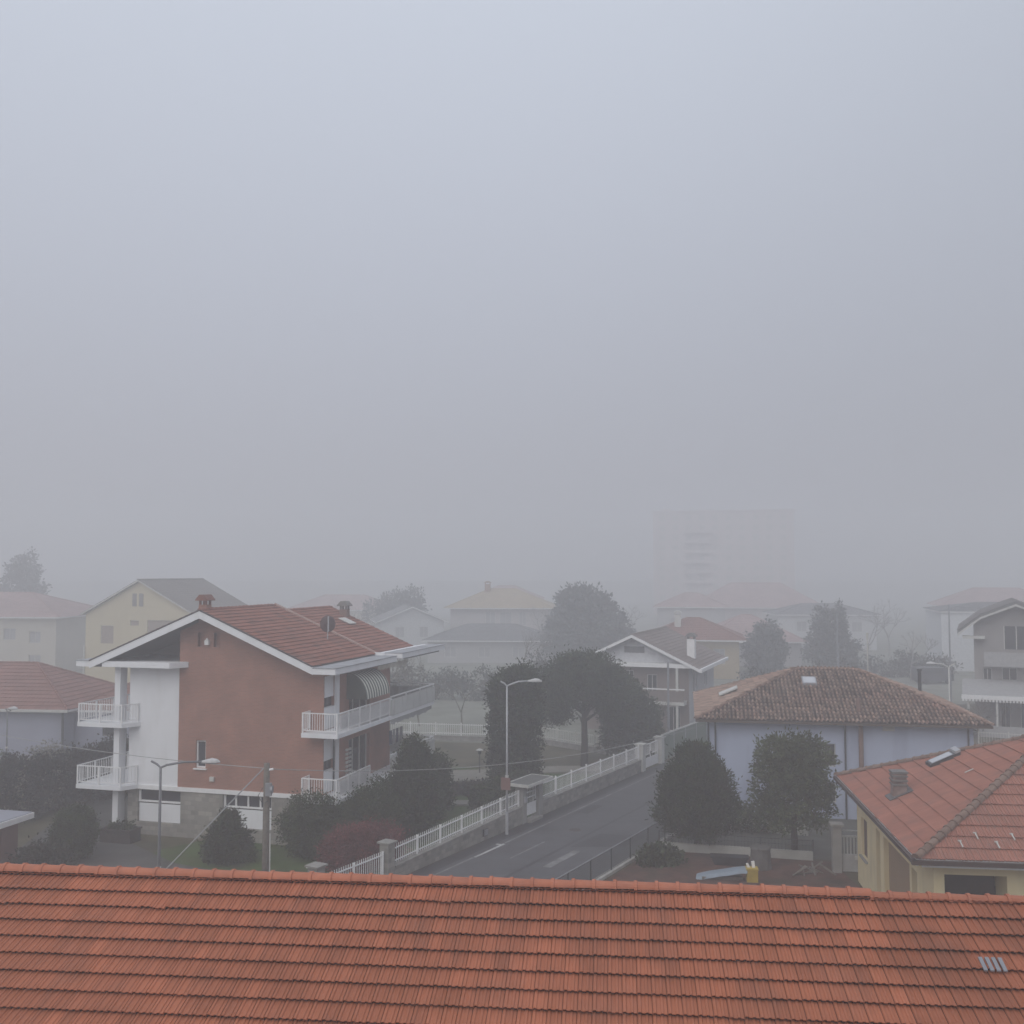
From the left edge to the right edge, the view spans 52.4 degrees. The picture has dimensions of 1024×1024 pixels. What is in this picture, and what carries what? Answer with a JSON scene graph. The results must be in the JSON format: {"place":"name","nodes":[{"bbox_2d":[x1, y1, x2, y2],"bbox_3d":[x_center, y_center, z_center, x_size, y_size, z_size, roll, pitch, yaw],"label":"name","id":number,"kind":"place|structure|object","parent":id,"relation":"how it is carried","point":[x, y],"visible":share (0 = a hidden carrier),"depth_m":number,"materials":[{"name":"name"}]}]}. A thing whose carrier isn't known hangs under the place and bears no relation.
{"place":"outdoors","nodes":[
{"label":"outdoors","id":0,"kind":"place"},
{"bbox_2d":[17,792,209,869],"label":"driveway","id":1,"kind":"structure","parent":0,"point":[106,854],"depth_m":51.80,"materials":[{"name":"concrete"}]},
{"bbox_2d":[44,801,102,861],"bbox_3d":[-21.425,15.563,50.780,2.673,2.899,2.633,0,-3,0],"label":"clipped shrub","id":2,"kind":"object","parent":1,"relation":"on","point":[76,826],"visible":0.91,"depth_m":50.36,"materials":[{"name":"green plant"}]},
{"bbox_2d":[100,817,141,843],"bbox_3d":[-20.407,16.497,54.065,2.038,1.204,1.541,-1,-3,15],"label":"planter box","id":3,"kind":"object","parent":1,"relation":"on","point":[124,832],"visible":1,"depth_m":53.72,"materials":[{"name":"grey concrete"}]},
{"bbox_2d":[153,766,590,882],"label":"lawn","id":4,"kind":"structure","parent":0,"point":[280,861],"depth_m":51.82,"materials":[{"name":"plant"}]},
{"bbox_2d":[197,802,261,866],"bbox_3d":[-13.682,15.550,50.164,2.982,3.086,2.838,0,-3,0],"label":"conifer","id":5,"kind":"object","parent":4,"relation":"on","point":[228,839],"visible":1,"depth_m":49.72,"materials":[{"name":"green plant"}]},
{"bbox_2d":[271,787,357,860],"bbox_3d":[-9.580,15.288,51.352,4.534,3.561,3.934,0,-3,0],"label":"clipped shrub","id":6,"kind":"object","parent":4,"relation":"on","point":[303,832],"visible":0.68,"depth_m":50.56,"materials":[{"name":"green plant"}]},
{"bbox_2d":[305,861,327,872],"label":"gate pillar","id":7,"kind":"structure","parent":4,"relation":"on","point":[315,866],"depth_m":42.72,"materials":[{"name":"concrete"}]},
{"bbox_2d":[313,815,411,873],"bbox_3d":[-7.008,15.566,48.837,4.585,2.692,3.554,0,-3,0],"label":"red shrub","id":8,"kind":"object","parent":4,"relation":"on","point":[345,847],"visible":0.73,"depth_m":48.25,"materials":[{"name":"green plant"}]},
{"bbox_2d":[329,771,423,838],"bbox_3d":[-7.164,15.388,53.692,4.540,3.647,5.351,-2,-4,26],"label":"clipped shrub","id":9,"kind":"object","parent":4,"relation":"on","point":[361,805],"visible":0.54,"depth_m":52.83,"materials":[{"name":"green plant"}]},
{"bbox_2d":[377,839,397,874],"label":"gate pillar","id":10,"kind":"structure","parent":4,"relation":"on","point":[387,846],"depth_m":46.90,"materials":[{"name":"concrete"}]},
{"bbox_2d":[329,851,383,882],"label":"white gate","id":11,"kind":"structure","parent":10,"relation":"attached to","point":[381,856],"depth_m":45.98,"materials":[{"name":"metal"}]},
{"bbox_2d":[384,731,446,842],"bbox_3d":[-5.198,14.433,54.623,3.642,5.824,3.461,2,-4,-33],"label":"conifer","id":12,"kind":"object","parent":4,"relation":"on","point":[415,755],"visible":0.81,"depth_m":54.12,"materials":[{"name":"green plant"}]},
{"bbox_2d":[429,747,460,819],"bbox_3d":[-4.507,15.459,59.322,3.294,4.233,3.448,0,-3,0],"label":"conifer","id":13,"kind":"object","parent":4,"relation":"on","point":[445,776],"visible":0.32,"depth_m":58.95,"materials":[{"name":"green plant"}]},
{"bbox_2d":[438,777,492,795],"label":"bush","id":14,"kind":"object","parent":4,"relation":"on","point":[462,787],"visible":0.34,"depth_m":65.14,"materials":[{"name":"green plant"}]},
{"bbox_2d":[466,765,534,811],"bbox_3d":[-0.485,16.467,61.840,4.814,2.601,3.485,2,-4,-29],"label":"bush","id":15,"kind":"object","parent":4,"relation":"on","point":[481,794],"visible":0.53,"depth_m":61.06,"materials":[{"name":"green plant"}]},
{"bbox_2d":[481,657,550,779],"bbox_3d":[0.191,13.596,65.733,4.603,8.828,4.327,0,-3,0],"label":"columnar tree","id":16,"kind":"object","parent":4,"relation":"on","point":[525,705],"visible":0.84,"depth_m":64.97,"materials":[{"name":"green plant"}]},
{"bbox_2d":[510,774,552,823],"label":"garden gate","id":17,"kind":"structure","parent":4,"relation":"on","point":[534,784],"depth_m":58.71,"materials":[{"name":"white paint"}]},
{"bbox_2d":[450,774,490,781],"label":"gravel yard","id":18,"kind":"structure","parent":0,"point":[470,776],"depth_m":70.60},
{"bbox_2d":[0,862,1023,1023],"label":"tiled roof house","id":19,"kind":"structure","parent":0,"point":[86,944],"depth_m":17.29,"materials":[{"name":"tile"}]},
{"bbox_2d":[745,861,758,882],"bbox_3d":[10.850,16.250,47.053,0.540,0.900,0.520,0,-3,6],"label":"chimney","id":20,"kind":"object","parent":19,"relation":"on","point":[752,873],"visible":1,"depth_m":46.81,"materials":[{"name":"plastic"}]},
{"bbox_2d":[0,581,1023,894],"bbox_3d":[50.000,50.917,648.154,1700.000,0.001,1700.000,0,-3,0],"label":"ground","id":21,"kind":"structure","parent":0,"point":[640,593],"depth_m":653.99,"materials":[{"name":"grey plant"}]},
{"bbox_2d":[0,810,33,863],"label":"garden shed","id":22,"kind":"structure","parent":21,"relation":"on","point":[10,820],"depth_m":48.48,"materials":[{"name":"grey wood"}]},
{"bbox_2d":[6,833,80,865],"bbox_3d":[-21.905,15.980,48.466,3.780,2.063,2.779,0,-3,0],"label":"bush","id":23,"kind":"object","parent":21,"relation":"on","point":[51,852],"visible":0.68,"depth_m":48.15,"materials":[{"name":"green plant"}]},
{"bbox_2d":[18,739,74,780],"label":"dry bush","id":24,"kind":"object","parent":21,"relation":"on","point":[44,748],"visible":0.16,"depth_m":69.84,"materials":[{"name":"brown plant"}]},
{"bbox_2d":[0,661,114,758],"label":"house","id":25,"kind":"structure","parent":21,"relation":"on","point":[44,698],"depth_m":77.42,"materials":[{"name":"painted plaster"},{"name":"red roof tile"}]},
{"bbox_2d":[0,733,128,822],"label":"tall hedge","id":26,"kind":"object","parent":21,"relation":"on","point":[74,757],"visible":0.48,"depth_m":60.34,"materials":[{"name":"green plant"}]},
{"bbox_2d":[71,682,129,750],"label":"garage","id":27,"kind":"structure","parent":21,"relation":"on","point":[82,734],"depth_m":77.60,"materials":[{"name":"paint"}]},
{"bbox_2d":[151,758,219,867],"bbox_3d":[-13.323,13.246,42.244,2.900,6.452,0.340,0,-3,4],"label":"street lamp","id":28,"kind":"object","parent":21,"relation":"on","point":[211,761],"visible":0.81,"depth_m":42.33,"materials":[{"name":"metal"}]},
{"bbox_2d":[75,594,445,844],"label":"brick house","id":29,"kind":"structure","parent":21,"relation":"on","point":[276,686],"depth_m":55.03,"materials":[{"name":"brick"}]},
{"bbox_2d":[193,740,206,769],"bbox_3d":[-16.380,12.788,54.771,0.760,1.510,0.270,-1,-3,15],"label":"window","id":30,"kind":"structure","parent":29,"relation":"in","point":[201,745],"depth_m":54.90,"materials":[{"name":"white paint"}]},
{"bbox_2d":[320,616,335,638],"bbox_3d":[-10.492,6.609,58.884,0.698,1.496,0.696,-2,-4,32],"label":"satellite dish","id":31,"kind":"object","parent":29,"relation":"attached to","point":[327,624],"visible":0.99,"depth_m":58.77,"materials":[{"name":"grey metal"}]},
{"bbox_2d":[348,733,366,776],"bbox_3d":[-8.596,13.488,57.216,0.060,2.330,2.800,-1,-3,15],"label":"window","id":32,"kind":"structure","parent":29,"relation":"in","point":[357,744],"depth_m":57.57,"materials":[{"name":"white paint"}]},
{"bbox_2d":[258,763,273,871],"bbox_3d":[-9.749,13.241,41.262,0.616,6.450,0.381,-1,-3,16],"label":"utility pole","id":33,"kind":"object","parent":21,"relation":"on","point":[268,788],"visible":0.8,"depth_m":41.25,"materials":[{"name":"grey wood"}]},
{"bbox_2d":[167,767,263,867],"bbox_3d":[-12.870,13.286,41.605,6.090,6.237,0.051,0,-3,6],"label":"guy wire","id":34,"kind":"object","parent":33,"relation":"attached to","point":[215,817],"visible":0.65,"depth_m":41.53,"materials":[{"name":"metal"}]},
{"bbox_2d":[273,722,710,770],"bbox_3d":[1.011,11.509,50.902,28.424,1.468,0.033,3,-4,-42],"label":"overhead cable","id":35,"kind":"object","parent":33,"relation":"attached to","point":[485,765],"visible":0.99,"depth_m":48.66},
{"bbox_2d":[395,806,521,874],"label":"garden wall","id":36,"kind":"structure","parent":21,"relation":"on","point":[460,841],"depth_m":52.08,"materials":[{"name":"concrete"}]},
{"bbox_2d":[395,790,518,861],"bbox_3d":[-2.548,15.765,52.563,0.136,1.255,11.936,-2,-4,29],"label":"white railing","id":37,"kind":"object","parent":36,"relation":"on","point":[501,810],"visible":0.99,"depth_m":51.90,"materials":[{"name":"metal"}]},
{"bbox_2d":[392,733,537,741],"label":"garden wall","id":38,"kind":"structure","parent":21,"relation":"on","point":[459,738],"depth_m":85.86,"materials":[{"name":"concrete"}]},
{"bbox_2d":[390,721,512,735],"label":"white railing","id":39,"kind":"object","parent":38,"relation":"on","point":[448,724],"visible":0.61,"depth_m":86.14,"materials":[{"name":"metal"}]},
{"bbox_2d":[500,678,541,834],"bbox_3d":[0.482,13.083,55.653,2.252,8.302,0.340,0,-3,-2],"label":"street lamp","id":40,"kind":"object","parent":21,"relation":"on","point":[507,775],"visible":1,"depth_m":55.63,"materials":[{"name":"metal"}]},
{"bbox_2d":[540,738,634,758],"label":"garden wall","id":41,"kind":"structure","parent":21,"relation":"on","point":[564,744],"depth_m":81.92,"materials":[{"name":"concrete"}]},
{"bbox_2d":[539,727,633,749],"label":"white railing","id":42,"kind":"object","parent":41,"relation":"on","point":[563,739],"visible":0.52,"depth_m":82.61,"materials":[{"name":"metal"}]},
{"bbox_2d":[538,644,639,766],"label":"pine tree","id":43,"kind":"object","parent":21,"relation":"on","point":[588,679],"visible":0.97,"depth_m":74.02,"materials":[{"name":"green plant"}]},
{"bbox_2d":[543,760,641,814],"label":"garden wall","id":44,"kind":"structure","parent":21,"relation":"on","point":[564,796],"depth_m":65.31,"materials":[{"name":"concrete"}]},
{"bbox_2d":[543,745,638,796],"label":"white railing","id":45,"kind":"object","parent":44,"relation":"on","point":[625,759],"visible":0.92,"depth_m":65.27,"materials":[{"name":"metal"}]},
{"bbox_2d":[538,821,680,889],"bbox_3d":[5.734,16.185,50.297,0.260,1.500,22.660,-2,-4,29],"label":"fence","id":46,"kind":"object","parent":21,"relation":"on","point":[585,868],"visible":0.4,"depth_m":48.46,"materials":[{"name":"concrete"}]},
{"bbox_2d":[588,677,669,760],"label":"evergreen tree","id":47,"kind":"object","parent":21,"relation":"on","point":[645,724],"visible":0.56,"depth_m":77.10,"materials":[{"name":"green plant"}]},
{"bbox_2d":[634,742,646,771],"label":"gate pillar","id":48,"kind":"structure","parent":21,"relation":"on","point":[642,751],"depth_m":72.72,"materials":[{"name":"white paint"}]},
{"bbox_2d":[646,740,657,767],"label":"driveway gate","id":49,"kind":"structure","parent":48,"relation":"attached to","point":[651,760],"depth_m":74.61,"materials":[{"name":"metal"}]},
{"bbox_2d":[653,735,665,763],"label":"gate pillar","id":50,"kind":"structure","parent":21,"relation":"on","point":[661,756],"depth_m":75.84,"materials":[{"name":"white paint"}]},
{"bbox_2d":[661,722,706,759],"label":"screened fence","id":51,"kind":"object","parent":21,"relation":"on","point":[699,732],"visible":0.55,"depth_m":80.60,"materials":[{"name":"white paint"}]},
{"bbox_2d":[601,852,859,897],"bbox_3d":[9.600,16.336,40.794,15.670,0.001,21.977,-2,-4,29],"label":"bare plot","id":52,"kind":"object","parent":21,"relation":"on","point":[782,871],"visible":0.2,"depth_m":48.05,"materials":[{"name":"brown soil"}]},
{"bbox_2d":[631,837,688,868],"bbox_3d":[7.041,16.339,49.749,2.676,1.505,1.933,1,-4,-24],"label":"bush","id":53,"kind":"object","parent":52,"relation":"on","point":[658,853],"visible":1,"depth_m":49.43,"materials":[{"name":"green plant"}]},
{"bbox_2d":[696,866,746,879],"bbox_3d":[9.571,16.455,47.432,2.300,0.675,0.927,-1,-3,14],"label":"tarpaulin","id":54,"kind":"object","parent":52,"relation":"on","point":[733,873],"visible":0.99,"depth_m":47.20,"materials":[{"name":"blue plastic"}]},
{"bbox_2d":[658,830,813,860],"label":"wall","id":55,"kind":"structure","parent":52,"relation":"on","point":[785,853],"depth_m":51.27,"materials":[{"name":"concrete"}]},
{"bbox_2d":[750,844,771,870],"bbox_3d":[11.750,16.325,49.152,1.040,0.990,1.040,0,-3,0],"label":"compost bin","id":56,"kind":"object","parent":52,"relation":"on","point":[760,855],"visible":0.93,"depth_m":48.76,"materials":[{"name":"plastic"}]},
{"bbox_2d":[792,861,836,876],"bbox_3d":[13.866,16.495,48.098,2.003,0.534,1.058,0,-3,0],"label":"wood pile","id":57,"kind":"object","parent":52,"relation":"on","point":[812,869],"visible":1,"depth_m":48.02,"materials":[{"name":"wood"}]},
{"bbox_2d":[828,821,843,872],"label":"gate pillar","id":58,"kind":"structure","parent":52,"relation":"on","point":[836,839],"depth_m":48.35,"materials":[{"name":"concrete"}]},
{"bbox_2d":[842,830,857,871],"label":"side gate","id":59,"kind":"structure","parent":58,"relation":"attached to","point":[850,862],"depth_m":48.40,"materials":[{"name":"metal"}]},
{"bbox_2d":[692,666,994,819],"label":"blue house","id":60,"kind":"structure","parent":21,"relation":"on","point":[859,717],"depth_m":59.78,"materials":[{"name":"blue painted plaster"},{"name":"clay tile"}]},
{"bbox_2d":[833,734,1023,895],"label":"yellow house","id":61,"kind":"structure","parent":21,"relation":"on","point":[951,820],"depth_m":38.15,"materials":[{"name":"yellow painted plaster"},{"name":"red tile"},{"name":"weathered tile"}]},
{"bbox_2d":[889,843,909,891],"bbox_3d":[15.005,14.538,39.973,0.033,3.115,4.100,0,-3,7],"label":"roller door","id":62,"kind":"structure","parent":61,"relation":"in","point":[899,873],"depth_m":40.57,"materials":[{"name":"metal"}]},
{"bbox_2d":[944,874,994,894],"bbox_3d":[15.628,14.055,35.766,1.900,3.600,0.060,0,-3,7],"label":"window","id":63,"kind":"structure","parent":61,"relation":"in","point":[954,884],"depth_m":35.79,"materials":[{"name":"glass"}]},
{"bbox_2d":[957,598,1023,737],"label":"barn roofed house","id":64,"kind":"structure","parent":21,"relation":"on","point":[997,682],"depth_m":90.63,"materials":[{"name":"paint"}]},
{"bbox_2d":[1000,702,1010,726],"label":"window","id":65,"kind":"structure","parent":64,"relation":"in","point":[1005,708],"depth_m":90.70,"materials":[{"name":"glass"}]},
{"bbox_2d":[1002,668,1016,679],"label":"window","id":66,"kind":"structure","parent":64,"relation":"in","point":[1007,673],"depth_m":90.72,"materials":[{"name":"glass"}]},
{"bbox_2d":[1003,626,1023,649],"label":"window","id":67,"kind":"structure","parent":64,"relation":"in","point":[1013,635],"depth_m":90.59,"materials":[{"name":"glass"}]},
{"bbox_2d":[0,0,1023,580],"label":"sky","id":68,"kind":"structure","parent":0,"point":[290,290],"materials":[{"name":"grey"}]},
{"bbox_2d":[74,606,974,744],"bbox_3d":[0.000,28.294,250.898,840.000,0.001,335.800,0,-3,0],"label":"field","id":69,"kind":"structure","parent":0,"point":[445,709],"depth_m":143.86,"materials":[{"name":"green plant"}]},
{"bbox_2d":[0,546,52,594],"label":"evergreen tree","id":70,"kind":"object","parent":69,"relation":"on","point":[27,582],"visible":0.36,"depth_m":200.65,"materials":[{"name":"green plant"}]},
{"bbox_2d":[0,592,92,670],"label":"beige building","id":71,"kind":"structure","parent":69,"relation":"on","point":[42,628],"depth_m":142.55,"materials":[{"name":"beige plaster"},{"name":"red roof tile"},{"name":"dark glass"}]},
{"bbox_2d":[80,578,246,684],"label":"cream house","id":72,"kind":"structure","parent":69,"relation":"on","point":[134,610],"depth_m":122.35,"materials":[{"name":"cream plaster"},{"name":"roof tile"},{"name":"dark glass"}]},
{"bbox_2d":[101,625,113,643],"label":"window","id":73,"kind":"structure","parent":72,"relation":"in","point":[106,631],"depth_m":122.67,"materials":[{"name":"glass"}]},
{"bbox_2d":[287,594,383,625],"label":"distant house","id":74,"kind":"structure","parent":69,"relation":"on","point":[334,600],"depth_m":225.48,"materials":[{"name":"white paint"}]},
{"bbox_2d":[361,583,431,626],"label":"evergreen tree","id":75,"kind":"object","parent":69,"relation":"on","point":[402,598],"visible":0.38,"depth_m":198.14,"materials":[{"name":"green plant"}]},
{"bbox_2d":[370,604,448,645],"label":"white house","id":76,"kind":"structure","parent":69,"relation":"on","point":[411,625],"depth_m":179.41,"materials":[{"name":"paint"}]},
{"bbox_2d":[428,667,485,731],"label":"bare tree","id":77,"kind":"object","parent":69,"relation":"on","point":[460,689],"visible":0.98,"depth_m":90.75,"materials":[{"name":"brown plant"}]},
{"bbox_2d":[390,659,545,700],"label":"field hedge","id":78,"kind":"object","parent":69,"relation":"on","point":[464,688],"visible":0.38,"depth_m":113.24,"materials":[{"name":"green plant"}]},
{"bbox_2d":[422,623,552,663],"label":"grey house","id":79,"kind":"structure","parent":69,"relation":"on","point":[484,643],"depth_m":158.67,"materials":[{"name":"white paint"}]},
{"bbox_2d":[444,581,556,630],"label":"hipped house","id":80,"kind":"structure","parent":69,"relation":"on","point":[488,604],"depth_m":188.86,"materials":[{"name":"white paint"}]},
{"bbox_2d":[537,581,635,657],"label":"evergreen tree","id":81,"kind":"object","parent":69,"relation":"on","point":[584,616],"visible":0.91,"depth_m":154.81,"materials":[{"name":"green plant"}]},
{"bbox_2d":[587,626,727,732],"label":"white gabled house","id":82,"kind":"structure","parent":69,"relation":"on","point":[648,654],"depth_m":91.05,"materials":[{"name":"paint"}]},
{"bbox_2d":[653,592,728,627],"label":"distant house","id":83,"kind":"structure","parent":69,"relation":"on","point":[691,604],"depth_m":210.59,"materials":[{"name":"white paint"}]},
{"bbox_2d":[662,610,746,678],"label":"yellow render house","id":84,"kind":"structure","parent":69,"relation":"on","point":[720,639],"depth_m":135.81,"materials":[{"name":"yellow plaster"},{"name":"red clay roof tile"},{"name":"white paint"}]},
{"bbox_2d":[652,509,794,614],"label":"apartment block","id":85,"kind":"structure","parent":69,"relation":"on","point":[705,552],"depth_m":330.63,"materials":[{"name":"concrete"}]},
{"bbox_2d":[706,582,817,620],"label":"red roofed house","id":86,"kind":"structure","parent":69,"relation":"on","point":[757,599],"depth_m":229.93,"materials":[{"name":"white paint"}]},
{"bbox_2d":[717,614,807,666],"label":"red roofed house","id":87,"kind":"structure","parent":69,"relation":"on","point":[741,623],"depth_m":153.64,"materials":[{"name":"white paint"}]},
{"bbox_2d":[739,614,791,675],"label":"evergreen tree","id":88,"kind":"object","parent":69,"relation":"on","point":[765,643],"visible":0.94,"depth_m":137.94,"materials":[{"name":"green plant"}]},
{"bbox_2d":[736,657,857,679],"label":"field hedge","id":89,"kind":"object","parent":69,"relation":"on","point":[750,672],"visible":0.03,"depth_m":108.82,"materials":[{"name":"green plant"}]},
{"bbox_2d":[763,603,880,649],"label":"white house","id":90,"kind":"structure","parent":69,"relation":"on","point":[794,619],"depth_m":185.88,"materials":[{"name":"paint"}]},
{"bbox_2d":[799,601,864,666],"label":"evergreen tree","id":91,"kind":"object","parent":69,"relation":"on","point":[824,642],"visible":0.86,"depth_m":142.02,"materials":[{"name":"green plant"}]},
{"bbox_2d":[857,599,911,656],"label":"bare tree","id":92,"kind":"object","parent":69,"relation":"on","point":[861,615],"visible":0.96,"depth_m":171.13,"materials":[{"name":"grey plant"}]},
{"bbox_2d":[843,646,963,677],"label":"field hedge","id":93,"kind":"object","parent":69,"relation":"on","point":[900,670],"visible":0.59,"depth_m":137.82,"materials":[{"name":"green plant"}]},
{"bbox_2d":[911,666,953,683],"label":"parked van","id":94,"kind":"object","parent":69,"relation":"on","point":[933,673],"visible":0.81,"depth_m":129.19,"materials":[{"name":"grey paint"}]},
{"bbox_2d":[923,602,996,671],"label":"white building","id":95,"kind":"structure","parent":69,"relation":"on","point":[962,649],"depth_m":146.12,"materials":[{"name":"paint"}]},
{"bbox_2d":[927,587,1023,606],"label":"distant house","id":96,"kind":"structure","parent":69,"relation":"on","point":[986,594],"depth_m":195.00,"materials":[{"name":"white paint"}]},
{"bbox_2d":[450,765,602,774],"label":"gravel path","id":97,"kind":"structure","parent":0,"point":[546,769],"depth_m":73.08,"materials":[{"name":"gravel"}]},
{"bbox_2d":[425,762,678,889],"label":"road","id":98,"kind":"structure","parent":0,"point":[552,836],"depth_m":53.93,"materials":[{"name":"asphalt"}]},
{"bbox_2d":[407,757,675,877],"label":"sidewalk","id":99,"kind":"structure","parent":98,"relation":"on","point":[605,840],"depth_m":54.73,"materials":[{"name":"concrete"}]},
{"bbox_2d":[434,769,664,874],"bbox_3d":[6.148,17.490,61.125,4.212,0.003,42.001,-2,-4,29],"label":"faded marking","id":100,"kind":"object","parent":98,"relation":"on","point":[560,859],"visible":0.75,"depth_m":51.79,"materials":[{"name":"paint"}]},
{"bbox_2d":[710,853,748,865],"bbox_3d":[10.395,16.637,49.705,1.800,0.430,0.660,-1,-3,10],"label":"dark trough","id":101,"kind":"object","parent":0,"point":[730,859],"visible":0.96,"depth_m":49.49,"materials":[{"name":"plastic"}]},
{"bbox_2d":[667,818,856,859],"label":"courtyard","id":102,"kind":"structure","parent":0,"point":[822,847],"depth_m":54.12,"materials":[{"name":"concrete"}]},
{"bbox_2d":[645,736,745,845],"bbox_3d":[9.286,14.247,52.550,4.608,5.742,4.631,3,-4,-42],"label":"evergreen tree","id":103,"kind":"object","parent":102,"relation":"on","point":[697,798],"visible":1,"depth_m":51.56,"materials":[{"name":"green plant"}]},
{"bbox_2d":[725,793,788,833],"bbox_3d":[13.163,16.330,56.429,4.705,2.233,2.598,0,-3,0],"label":"bush","id":104,"kind":"object","parent":102,"relation":"on","point":[748,814],"visible":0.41,"depth_m":55.77,"materials":[{"name":"green plant"}]},
{"bbox_2d":[744,725,842,849],"bbox_3d":[13.805,13.712,50.985,4.890,6.631,4.305,0,-3,0],"label":"evergreen tree","id":105,"kind":"object","parent":102,"relation":"on","point":[796,762],"visible":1,"depth_m":50.31,"materials":[{"name":"green plant"}]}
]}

